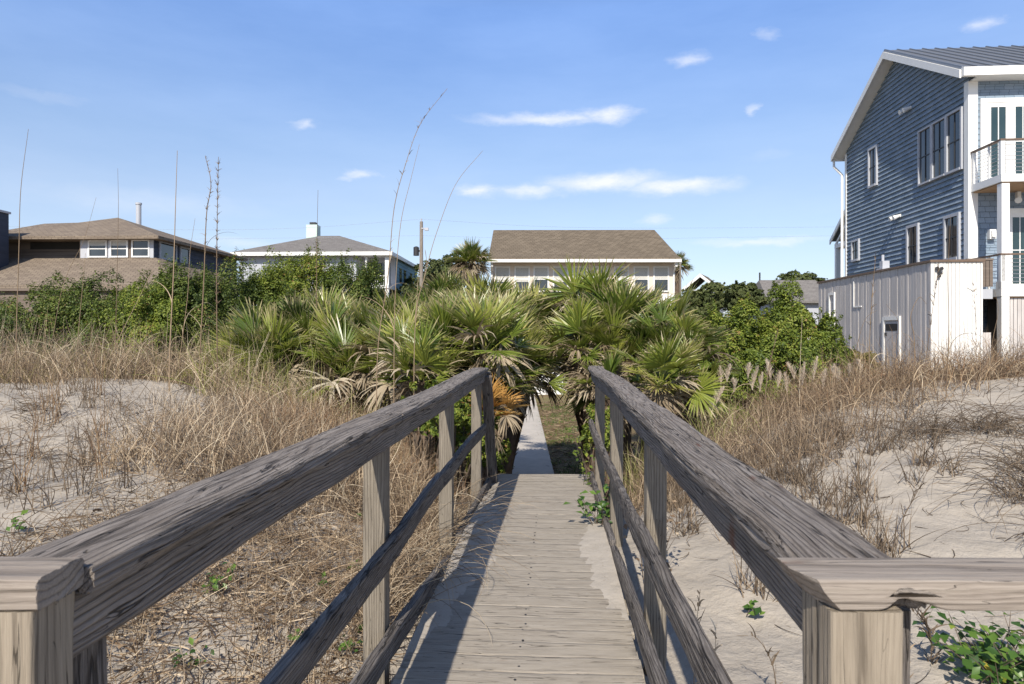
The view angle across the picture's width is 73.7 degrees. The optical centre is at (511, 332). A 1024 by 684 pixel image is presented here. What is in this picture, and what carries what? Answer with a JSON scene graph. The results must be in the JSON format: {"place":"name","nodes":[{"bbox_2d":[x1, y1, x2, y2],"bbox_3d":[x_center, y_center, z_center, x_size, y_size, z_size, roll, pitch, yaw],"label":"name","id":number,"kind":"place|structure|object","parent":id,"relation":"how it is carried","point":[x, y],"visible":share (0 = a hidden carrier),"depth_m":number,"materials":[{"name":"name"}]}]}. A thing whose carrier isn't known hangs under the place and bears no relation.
{"place":"outdoors","nodes":[
{"label":"outdoors","id":0,"kind":"place"},
{"bbox_2d":[0,377,1023,683],"bbox_3d":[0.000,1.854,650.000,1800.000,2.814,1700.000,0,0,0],"label":"ground","id":1,"kind":"structure","parent":0,"point":[742,657],"depth_m":4.51,"materials":[{"name":"sand"}]},
{"bbox_2d":[0,210,10,267],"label":"chimney tower","id":2,"kind":"structure","parent":1,"relation":"on","point":[4,238],"depth_m":31.73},
{"bbox_2d":[0,276,102,357],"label":"shrub","id":3,"kind":"object","parent":1,"relation":"on","point":[9,308],"visible":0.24,"depth_m":15.08,"materials":[{"name":"green plant"}]},
{"bbox_2d":[1,264,157,360],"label":"shrub","id":4,"kind":"object","parent":1,"relation":"on","point":[99,303],"visible":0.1,"depth_m":15.44,"materials":[{"name":"green plant"}]},
{"bbox_2d":[0,202,247,336],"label":"brown house","id":5,"kind":"structure","parent":1,"relation":"on","point":[47,250],"depth_m":32.63,"materials":[{"name":"white wood"}]},
{"bbox_2d":[88,240,106,257],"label":"window","id":6,"kind":"structure","parent":5,"relation":"in","point":[96,248],"depth_m":32.67,"materials":[{"name":"white paint"}]},
{"bbox_2d":[110,240,127,257],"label":"window","id":7,"kind":"structure","parent":5,"relation":"in","point":[122,244],"depth_m":32.64,"materials":[{"name":"white paint"}]},
{"bbox_2d":[131,240,149,257],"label":"window","id":8,"kind":"structure","parent":5,"relation":"in","point":[139,248],"depth_m":32.60,"materials":[{"name":"white paint"}]},
{"bbox_2d":[159,241,176,260],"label":"window","id":9,"kind":"structure","parent":5,"relation":"in","point":[164,247],"depth_m":33.73,"materials":[{"name":"clear glass"}]},
{"bbox_2d":[0,310,287,385],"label":"hedge foot grass","id":10,"kind":"structure","parent":1,"relation":"on","point":[89,349],"depth_m":10.75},
{"bbox_2d":[75,261,222,370],"bbox_3d":[-8.405,0.278,15.630,3.325,3.885,2.557,0,0,27],"label":"shrub","id":11,"kind":"object","parent":1,"relation":"on","point":[150,301],"visible":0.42,"depth_m":14.83,"materials":[{"name":"green plant"}]},
{"bbox_2d":[138,151,200,391],"bbox_3d":[-4.607,-0.820,9.256,0.807,3.316,0.551,0,0,0],"label":"grass stalk","id":12,"kind":"object","parent":1,"relation":"on","point":[172,297],"depth_m":9.30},
{"bbox_2d":[137,249,265,362],"bbox_3d":[-7.199,0.227,16.147,3.179,4.594,2.827,0,0,0],"label":"shrub","id":13,"kind":"object","parent":1,"relation":"on","point":[196,296],"visible":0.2,"depth_m":15.75,"materials":[{"name":"green plant"}]},
{"bbox_2d":[0,337,405,683],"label":"beach grass stems","id":14,"kind":"object","parent":1,"relation":"on","point":[84,392],"visible":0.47,"depth_m":5.61,"materials":[{"name":"plant"}]},
{"bbox_2d":[165,320,246,387],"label":"palmetto","id":15,"kind":"object","parent":1,"relation":"on","point":[222,347],"visible":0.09,"depth_m":10.60,"materials":[{"name":"green plant"}]},
{"bbox_2d":[186,156,232,383],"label":"grass stalk","id":16,"kind":"object","parent":1,"relation":"on","point":[204,248],"depth_m":9.60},
{"bbox_2d":[205,157,221,393],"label":"grass stalk","id":17,"kind":"object","parent":1,"relation":"on","point":[216,256],"depth_m":9.45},
{"bbox_2d":[0,334,432,463],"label":"green dune grass","id":18,"kind":"structure","parent":1,"relation":"on","point":[105,368],"depth_m":9.98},
{"bbox_2d":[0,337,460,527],"bbox_3d":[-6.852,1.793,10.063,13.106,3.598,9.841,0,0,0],"label":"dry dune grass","id":19,"kind":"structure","parent":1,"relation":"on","point":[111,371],"depth_m":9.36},
{"bbox_2d":[0,425,468,683],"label":"dry vine litter","id":20,"kind":"object","parent":1,"relation":"on","point":[223,598],"visible":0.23,"depth_m":3.58,"materials":[{"name":"plant"}]},
{"bbox_2d":[0,323,473,523],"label":"tall dry grass","id":21,"kind":"structure","parent":1,"relation":"on","point":[177,420],"depth_m":6.70,"materials":[{"name":"plant"}]},
{"bbox_2d":[196,297,287,359],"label":"palmetto","id":22,"kind":"object","parent":1,"relation":"on","point":[239,315],"visible":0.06,"depth_m":11.69,"materials":[{"name":"green plant"}]},
{"bbox_2d":[0,345,484,513],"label":"brown stem clumps","id":23,"kind":"object","parent":1,"relation":"on","point":[101,423],"visible":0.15,"depth_m":7.27,"materials":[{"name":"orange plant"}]},
{"bbox_2d":[187,252,311,324],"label":"shrub","id":24,"kind":"object","parent":1,"relation":"on","point":[282,285],"visible":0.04,"depth_m":16.81,"materials":[{"name":"green plant"}]},
{"bbox_2d":[214,303,320,400],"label":"palmetto","id":25,"kind":"object","parent":1,"relation":"on","point":[290,338],"visible":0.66,"depth_m":10.12,"materials":[{"name":"green plant"}]},
{"bbox_2d":[247,288,349,379],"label":"palmetto","id":26,"kind":"object","parent":1,"relation":"on","point":[290,307],"visible":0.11,"depth_m":11.84,"materials":[{"name":"green plant"}]},
{"bbox_2d":[145,316,470,492],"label":"dry grass","id":27,"kind":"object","parent":1,"relation":"on","point":[231,367],"visible":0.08,"depth_m":9.57,"materials":[{"name":"brown plant"}]},
{"bbox_2d":[239,238,395,312],"bbox_3d":[-5.396,0.250,18.151,4.840,5.490,3.845,0,0,-26],"label":"shrub","id":28,"kind":"object","parent":1,"relation":"on","point":[300,267],"visible":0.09,"depth_m":17.53,"materials":[{"name":"green plant"}]},
{"bbox_2d":[268,290,373,404],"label":"palmetto","id":29,"kind":"object","parent":1,"relation":"on","point":[306,321],"visible":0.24,"depth_m":10.71,"materials":[{"name":"green plant"}]},
{"bbox_2d":[279,281,365,314],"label":"palmetto","id":30,"kind":"object","parent":1,"relation":"on","point":[323,298],"visible":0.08,"depth_m":13.05,"materials":[{"name":"green plant"}]},
{"bbox_2d":[230,222,418,299],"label":"grey roof house","id":31,"kind":"structure","parent":1,"relation":"on","point":[364,252],"depth_m":56.49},
{"bbox_2d":[288,314,389,418],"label":"palmetto","id":32,"kind":"object","parent":1,"relation":"on","point":[344,356],"visible":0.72,"depth_m":10.03,"materials":[{"name":"green plant"}]},
{"bbox_2d":[307,255,393,414],"bbox_3d":[-4.265,0.500,17.517,2.850,5.158,2.727,0,0,0],"label":"shrub","id":33,"kind":"object","parent":1,"relation":"on","point":[363,282],"visible":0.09,"depth_m":17.30,"materials":[{"name":"green plant"}]},
{"bbox_2d":[323,311,406,445],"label":"palmetto","id":34,"kind":"object","parent":1,"relation":"on","point":[365,347],"visible":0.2,"depth_m":10.19,"materials":[{"name":"green plant"}]},
{"bbox_2d":[341,299,397,412],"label":"palmetto","id":35,"kind":"object","parent":1,"relation":"on","point":[362,320],"visible":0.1,"depth_m":11.84,"materials":[{"name":"green plant"}]},
{"bbox_2d":[349,307,439,458],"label":"palmetto","id":36,"kind":"object","parent":1,"relation":"on","point":[372,362],"visible":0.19,"depth_m":9.70,"materials":[{"name":"green plant"}]},
{"bbox_2d":[360,283,430,320],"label":"palmetto","id":37,"kind":"object","parent":1,"relation":"on","point":[391,305],"visible":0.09,"depth_m":12.43,"materials":[{"name":"green plant"}]},
{"bbox_2d":[361,298,430,368],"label":"palmetto","id":38,"kind":"object","parent":1,"relation":"on","point":[406,313],"visible":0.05,"depth_m":11.27,"materials":[{"name":"green plant"}]},
{"bbox_2d":[372,89,446,409],"bbox_3d":[-1.254,-0.554,8.036,0.926,4.578,0.436,0,0,-15],"label":"grass stalk","id":39,"kind":"object","parent":1,"relation":"on","point":[390,258],"depth_m":7.95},
{"bbox_2d":[274,471,558,683],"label":"curling grass","id":40,"kind":"structure","parent":1,"relation":"on","point":[426,563],"depth_m":3.94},
{"bbox_2d":[400,381,438,488],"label":"weed","id":41,"kind":"object","parent":1,"relation":"on","point":[412,385],"visible":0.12,"depth_m":7.36,"materials":[{"name":"green plant"}]},
{"bbox_2d":[367,313,474,478],"bbox_3d":[-1.203,1.056,9.032,1.503,2.638,1.516,0,0,0],"label":"palmetto","id":42,"kind":"object","parent":1,"relation":"on","point":[440,366],"visible":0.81,"depth_m":8.90,"materials":[{"name":"green plant"}]},
{"bbox_2d":[413,219,428,288],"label":"utility pole","id":43,"kind":"object","parent":1,"relation":"on","point":[416,250],"visible":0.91,"depth_m":57.86,"materials":[{"name":"brown wood"}]},
{"bbox_2d":[406,260,449,290],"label":"tree","id":44,"kind":"object","parent":1,"relation":"on","point":[433,270],"visible":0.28,"depth_m":61.16,"materials":[{"name":"green plant"}]},
{"bbox_2d":[409,264,474,298],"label":"palmetto","id":45,"kind":"object","parent":1,"relation":"on","point":[450,283],"visible":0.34,"depth_m":15.23,"materials":[{"name":"green plant"}]},
{"bbox_2d":[385,289,501,488],"bbox_3d":[-0.962,1.117,9.974,1.823,3.577,1.911,0,0,0],"label":"palmetto","id":46,"kind":"object","parent":1,"relation":"on","point":[446,318],"visible":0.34,"depth_m":9.62,"materials":[{"name":"green plant"}]},
{"bbox_2d":[422,379,470,500],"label":"weed","id":47,"kind":"object","parent":1,"relation":"on","point":[460,418],"visible":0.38,"depth_m":6.83,"materials":[{"name":"green plant"}]},
{"bbox_2d":[136,292,769,504],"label":"thicket grass","id":48,"kind":"structure","parent":1,"relation":"on","point":[311,385],"depth_m":9.42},
{"bbox_2d":[411,285,501,493],"bbox_3d":[-0.834,1.257,10.973,2.049,4.087,2.051,0,0,39],"label":"palmetto","id":49,"kind":"object","parent":1,"relation":"on","point":[466,462],"visible":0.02,"depth_m":10.96,"materials":[{"name":"green plant"}]},
{"bbox_2d":[442,237,497,290],"bbox_3d":[-1.979,-0.659,32.863,2.782,8.031,2.476,0,0,0],"label":"cabbage palm","id":50,"kind":"object","parent":1,"relation":"on","point":[473,258],"visible":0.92,"depth_m":32.62,"materials":[{"name":"green plant"}]},
{"bbox_2d":[454,417,486,506],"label":"weed","id":51,"kind":"object","parent":1,"relation":"on","point":[460,438],"visible":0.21,"depth_m":7.12,"materials":[{"name":"green plant"}]},
{"bbox_2d":[435,268,518,302],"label":"palmetto","id":52,"kind":"object","parent":1,"relation":"on","point":[481,284],"visible":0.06,"depth_m":12.90,"materials":[{"name":"green plant"}]},
{"bbox_2d":[411,285,553,400],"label":"palmetto","id":53,"kind":"object","parent":1,"relation":"on","point":[496,321],"visible":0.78,"depth_m":9.40,"materials":[{"name":"green plant"}]},
{"bbox_2d":[466,435,511,473],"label":"weed","id":54,"kind":"object","parent":1,"relation":"on","point":[500,455],"visible":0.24,"depth_m":8.43,"materials":[{"name":"green plant"}]},
{"bbox_2d":[462,373,528,480],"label":"palmetto","id":55,"kind":"object","parent":1,"relation":"on","point":[506,401],"visible":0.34,"depth_m":7.93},
{"bbox_2d":[451,331,548,434],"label":"palmetto","id":56,"kind":"object","parent":1,"relation":"on","point":[476,347],"visible":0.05,"depth_m":9.79,"materials":[{"name":"green plant"}]},
{"bbox_2d":[458,346,543,464],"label":"palmetto","id":57,"kind":"object","parent":1,"relation":"on","point":[502,425],"visible":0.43,"depth_m":9.44,"materials":[{"name":"green plant"}]},
{"bbox_2d":[467,279,553,326],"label":"palmetto","id":58,"kind":"object","parent":1,"relation":"on","point":[526,299],"visible":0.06,"depth_m":12.65,"materials":[{"name":"green plant"}]},
{"bbox_2d":[0,366,1023,683],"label":"boardwalk","id":59,"kind":"structure","parent":1,"relation":"on","point":[846,596],"depth_m":1.80,"materials":[{"name":"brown wood"}]},
{"bbox_2d":[400,491,500,667],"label":"drifted sand","id":60,"kind":"structure","parent":59,"relation":"on","point":[440,613],"depth_m":3.86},
{"bbox_2d":[563,475,612,524],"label":"vine","id":61,"kind":"object","parent":59,"relation":"attached to","point":[601,504],"visible":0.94,"depth_m":5.03,"materials":[{"name":"green plant"}]},
{"bbox_2d":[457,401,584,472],"bbox_3d":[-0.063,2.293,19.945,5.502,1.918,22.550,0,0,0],"label":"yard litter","id":62,"kind":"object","parent":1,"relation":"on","point":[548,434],"visible":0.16,"depth_m":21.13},
{"bbox_2d":[481,291,568,397],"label":"palmetto","id":63,"kind":"object","parent":1,"relation":"on","point":[543,359],"visible":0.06,"depth_m":10.90,"materials":[{"name":"green plant"}]},
{"bbox_2d":[496,309,571,473],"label":"palmetto","id":64,"kind":"object","parent":1,"relation":"on","point":[537,355],"visible":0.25,"depth_m":10.54,"materials":[{"name":"green plant"}]},
{"bbox_2d":[511,282,560,472],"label":"palmetto","id":65,"kind":"object","parent":1,"relation":"on","point":[536,291],"visible":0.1,"depth_m":13.56,"materials":[{"name":"green plant"}]},
{"bbox_2d":[511,296,572,442],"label":"palmetto","id":66,"kind":"object","parent":1,"relation":"on","point":[550,393],"visible":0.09,"depth_m":12.06,"materials":[{"name":"green plant"}]},
{"bbox_2d":[536,403,583,473],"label":"yard grass","id":67,"kind":"structure","parent":1,"relation":"on","point":[548,409],"depth_m":21.08,"materials":[{"name":"green plant"}]},
{"bbox_2d":[488,230,681,394],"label":"peach cottage","id":68,"kind":"structure","parent":1,"relation":"on","point":[652,257],"depth_m":34.98,"materials":[{"name":"brown"}]},
{"bbox_2d":[514,266,529,290],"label":"window","id":69,"kind":"structure","parent":68,"relation":"in","point":[522,273],"depth_m":34.97,"materials":[{"name":"white paint"}]},
{"bbox_2d":[533,266,548,291],"bbox_3d":[1.492,-2.730,34.949,0.790,1.310,0.090,0,0,0],"label":"window","id":70,"kind":"structure","parent":68,"relation":"in","point":[541,272],"depth_m":34.96,"materials":[{"name":"white paint"}]},
{"bbox_2d":[633,266,648,290],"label":"window","id":71,"kind":"structure","parent":68,"relation":"in","point":[643,274],"depth_m":34.92,"materials":[{"name":"white paint"}]},
{"bbox_2d":[653,266,668,291],"bbox_3d":[7.629,-2.730,34.907,0.806,1.310,0.090,0,0,0],"label":"window","id":72,"kind":"structure","parent":68,"relation":"in","point":[660,273],"depth_m":34.92,"materials":[{"name":"white paint"}]},
{"bbox_2d":[532,294,640,470],"bbox_3d":[1.146,1.289,11.308,2.192,3.974,1.761,0,0,-37],"label":"palmetto","id":73,"kind":"object","parent":1,"relation":"on","point":[580,316],"visible":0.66,"depth_m":11.00,"materials":[{"name":"green plant"}]},
{"bbox_2d":[534,253,649,472],"bbox_3d":[1.479,0.883,12.857,2.324,4.692,2.190,0,0,0],"label":"palmetto","id":74,"kind":"object","parent":1,"relation":"on","point":[578,285],"visible":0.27,"depth_m":12.62,"materials":[{"name":"green plant"}]},
{"bbox_2d":[551,301,649,415],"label":"palmetto","id":75,"kind":"object","parent":1,"relation":"on","point":[567,360],"visible":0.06,"depth_m":11.48,"materials":[{"name":"green plant"}]},
{"bbox_2d":[579,402,623,506],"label":"weed","id":76,"kind":"object","parent":1,"relation":"on","point":[585,431],"visible":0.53,"depth_m":8.28,"materials":[{"name":"green plant"}]},
{"bbox_2d":[559,347,650,517],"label":"palmetto","id":77,"kind":"object","parent":1,"relation":"on","point":[584,386],"visible":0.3,"depth_m":10.16,"materials":[{"name":"green plant"}]},
{"bbox_2d":[573,302,667,484],"bbox_3d":[1.737,1.309,10.979,1.655,3.660,1.742,0,0,0],"label":"palmetto","id":78,"kind":"object","parent":1,"relation":"on","point":[617,342],"visible":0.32,"depth_m":10.84,"materials":[{"name":"green plant"}]},
{"bbox_2d":[566,272,683,485],"bbox_3d":[1.946,0.999,12.000,2.438,4.160,2.356,0,0,0],"label":"palmetto","id":79,"kind":"object","parent":1,"relation":"on","point":[622,299],"visible":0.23,"depth_m":11.62,"materials":[{"name":"green plant"}]},
{"bbox_2d":[605,326,732,418],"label":"palmetto","id":80,"kind":"object","parent":1,"relation":"on","point":[664,359],"visible":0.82,"depth_m":8.95,"materials":[{"name":"green plant"}]},
{"bbox_2d":[607,278,742,417],"bbox_3d":[2.572,0.859,10.951,2.179,3.478,1.989,0,0,0],"label":"palmetto","id":81,"kind":"object","parent":1,"relation":"on","point":[678,321],"visible":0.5,"depth_m":10.76,"materials":[{"name":"green plant"}]},
{"bbox_2d":[674,251,693,300],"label":"cabbage palm","id":82,"kind":"object","parent":1,"relation":"on","point":[685,265],"visible":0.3,"depth_m":44.80,"materials":[{"name":"green plant"}]},
{"bbox_2d":[638,331,741,429],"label":"palmetto","id":83,"kind":"object","parent":1,"relation":"on","point":[712,365],"visible":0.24,"depth_m":10.04,"materials":[{"name":"green plant"}]},
{"bbox_2d":[681,287,721,319],"bbox_3d":[8.332,0.645,30.024,1.786,5.318,1.977,0,0,-14],"label":"tree","id":84,"kind":"object","parent":1,"relation":"on","point":[701,296],"visible":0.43,"depth_m":29.55,"materials":[{"name":"green plant"}]},
{"bbox_2d":[697,280,732,311],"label":"tree","id":85,"kind":"object","parent":1,"relation":"on","point":[718,288],"visible":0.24,"depth_m":45.26,"materials":[{"name":"green plant"}]},
{"bbox_2d":[716,280,769,315],"bbox_3d":[12.207,0.240,36.035,2.486,6.129,2.784,0,0,0],"label":"tree","id":86,"kind":"object","parent":1,"relation":"on","point":[731,296],"visible":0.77,"depth_m":35.39,"materials":[{"name":"green plant"}]},
{"bbox_2d":[684,292,806,435],"bbox_3d":[4.505,0.795,14.063,3.020,3.238,2.677,0,0,0],"label":"shrub","id":87,"kind":"object","parent":1,"relation":"on","point":[743,320],"visible":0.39,"depth_m":13.32,"materials":[{"name":"green plant"}]},
{"bbox_2d":[750,273,818,338],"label":"grey roof bungalow","id":88,"kind":"object","parent":1,"relation":"on","point":[810,294],"visible":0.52,"depth_m":48.30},
{"bbox_2d":[732,269,855,404],"bbox_3d":[5.995,0.437,14.382,2.431,3.542,2.752,0,0,0],"label":"shrub","id":89,"kind":"object","parent":1,"relation":"on","point":[823,333],"visible":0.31,"depth_m":13.98,"materials":[{"name":"green plant"}]},
{"bbox_2d":[774,270,827,281],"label":"tree","id":90,"kind":"object","parent":1,"relation":"on","point":[800,276],"visible":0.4,"depth_m":78.78,"materials":[{"name":"green plant"}]},
{"bbox_2d":[579,341,1023,519],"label":"dry dune grass","id":91,"kind":"structure","parent":1,"relation":"on","point":[774,426],"depth_m":7.66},
{"bbox_2d":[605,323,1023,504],"bbox_3d":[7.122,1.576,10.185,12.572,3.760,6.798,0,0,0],"label":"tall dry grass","id":92,"kind":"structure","parent":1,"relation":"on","point":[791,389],"depth_m":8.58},
{"bbox_2d":[627,361,1023,683],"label":"beach grass tufts","id":93,"kind":"object","parent":1,"relation":"on","point":[801,478],"visible":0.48,"depth_m":5.48,"materials":[{"name":"plant"}]},
{"bbox_2d":[713,312,1023,431],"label":"rust brown grass","id":94,"kind":"structure","parent":1,"relation":"on","point":[949,373],"depth_m":8.74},
{"bbox_2d":[817,255,985,377],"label":"shed","id":95,"kind":"structure","parent":1,"relation":"on","point":[900,290],"depth_m":18.57,"materials":[{"name":"white metal"}]},
{"bbox_2d":[882,316,900,373],"bbox_3d":[10.862,0.870,19.531,0.055,2.660,1.020,0,0,4],"label":"door","id":96,"kind":"structure","parent":95,"relation":"in","point":[893,327],"depth_m":19.52,"materials":[{"name":"white metal"}]},
{"bbox_2d":[802,380,1023,548],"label":"wiry beach grass","id":97,"kind":"structure","parent":1,"relation":"on","point":[932,429],"depth_m":5.85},
{"bbox_2d":[829,45,1023,362],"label":"blue house","id":98,"kind":"structure","parent":1,"relation":"on","point":[930,142],"depth_m":21.07,"materials":[{"name":"wood"}]},
{"bbox_2d":[867,144,878,188],"bbox_3d":[13.507,-6.190,25.520,0.154,1.500,0.730,0,0,5],"label":"window","id":99,"kind":"structure","parent":98,"relation":"in","point":[872,153],"depth_m":25.53,"materials":[{"name":"clear glass"}]},
{"bbox_2d":[906,223,920,263],"bbox_3d":[13.270,-2.865,22.575,0.154,1.410,0.780,0,0,5],"label":"window","id":100,"kind":"structure","parent":98,"relation":"in","point":[913,231],"depth_m":22.55,"materials":[{"name":"clear glass"}]},
{"bbox_2d":[917,124,932,186],"bbox_3d":[13.207,-5.640,21.787,0.154,1.790,0.810,0,0,5],"label":"window","id":101,"kind":"structure","parent":98,"relation":"in","point":[923,135],"depth_m":21.86,"materials":[{"name":"clear glass"}]},
{"bbox_2d":[931,116,944,180],"bbox_3d":[13.142,-5.640,20.970,0.152,1.790,0.810,0,0,5],"label":"window","id":102,"kind":"structure","parent":98,"relation":"in","point":[937,127],"depth_m":21.03,"materials":[{"name":"clear glass"}]},
{"bbox_2d":[943,212,961,259],"bbox_3d":[13.086,-2.820,20.277,0.154,1.380,0.830,0,0,5],"label":"window","id":103,"kind":"structure","parent":98,"relation":"in","point":[953,228],"depth_m":20.25,"materials":[{"name":"clear glass"}]},
{"bbox_2d":[945,106,963,175],"bbox_3d":[13.075,-5.640,20.152,0.154,1.820,0.840,0,0,5],"label":"window","id":104,"kind":"structure","parent":98,"relation":"in","point":[954,126],"depth_m":20.14,"materials":[{"name":"clear glass"}]},
{"bbox_2d":[980,97,1023,181],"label":"french door","id":105,"kind":"structure","parent":98,"relation":"in","point":[1000,118],"depth_m":19.40,"materials":[{"name":"white paint"}]},
{"bbox_2d":[1010,208,1023,288],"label":"french door","id":106,"kind":"structure","parent":98,"relation":"in","point":[1016,214],"depth_m":19.37,"materials":[{"name":"white paint"}]},
{"bbox_2d":[911,605,947,664],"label":"grass stalk","id":107,"kind":"object","parent":1,"relation":"on","point":[928,632],"depth_m":3.00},
{"bbox_2d":[912,606,1023,683],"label":"beach plant","id":108,"kind":"object","parent":1,"relation":"on","point":[996,668],"visible":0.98,"depth_m":2.84,"materials":[{"name":"green plant"}]},
{"bbox_2d":[970,258,993,364],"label":"porch","id":109,"kind":"structure","parent":1,"relation":"on","point":[988,275],"depth_m":18.17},
{"bbox_2d":[0,0,1023,316],"label":"sky","id":110,"kind":"structure","parent":0,"point":[694,123],"materials":[{"name":"blue"}]},
{"bbox_2d":[512,395,553,473],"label":"path","id":111,"kind":"structure","parent":0,"point":[532,456],"depth_m":18.35,"materials":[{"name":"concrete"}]},
{"bbox_2d":[577,510,632,636],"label":"drifted sand","id":112,"kind":"structure","parent":0,"point":[595,549],"depth_m":4.07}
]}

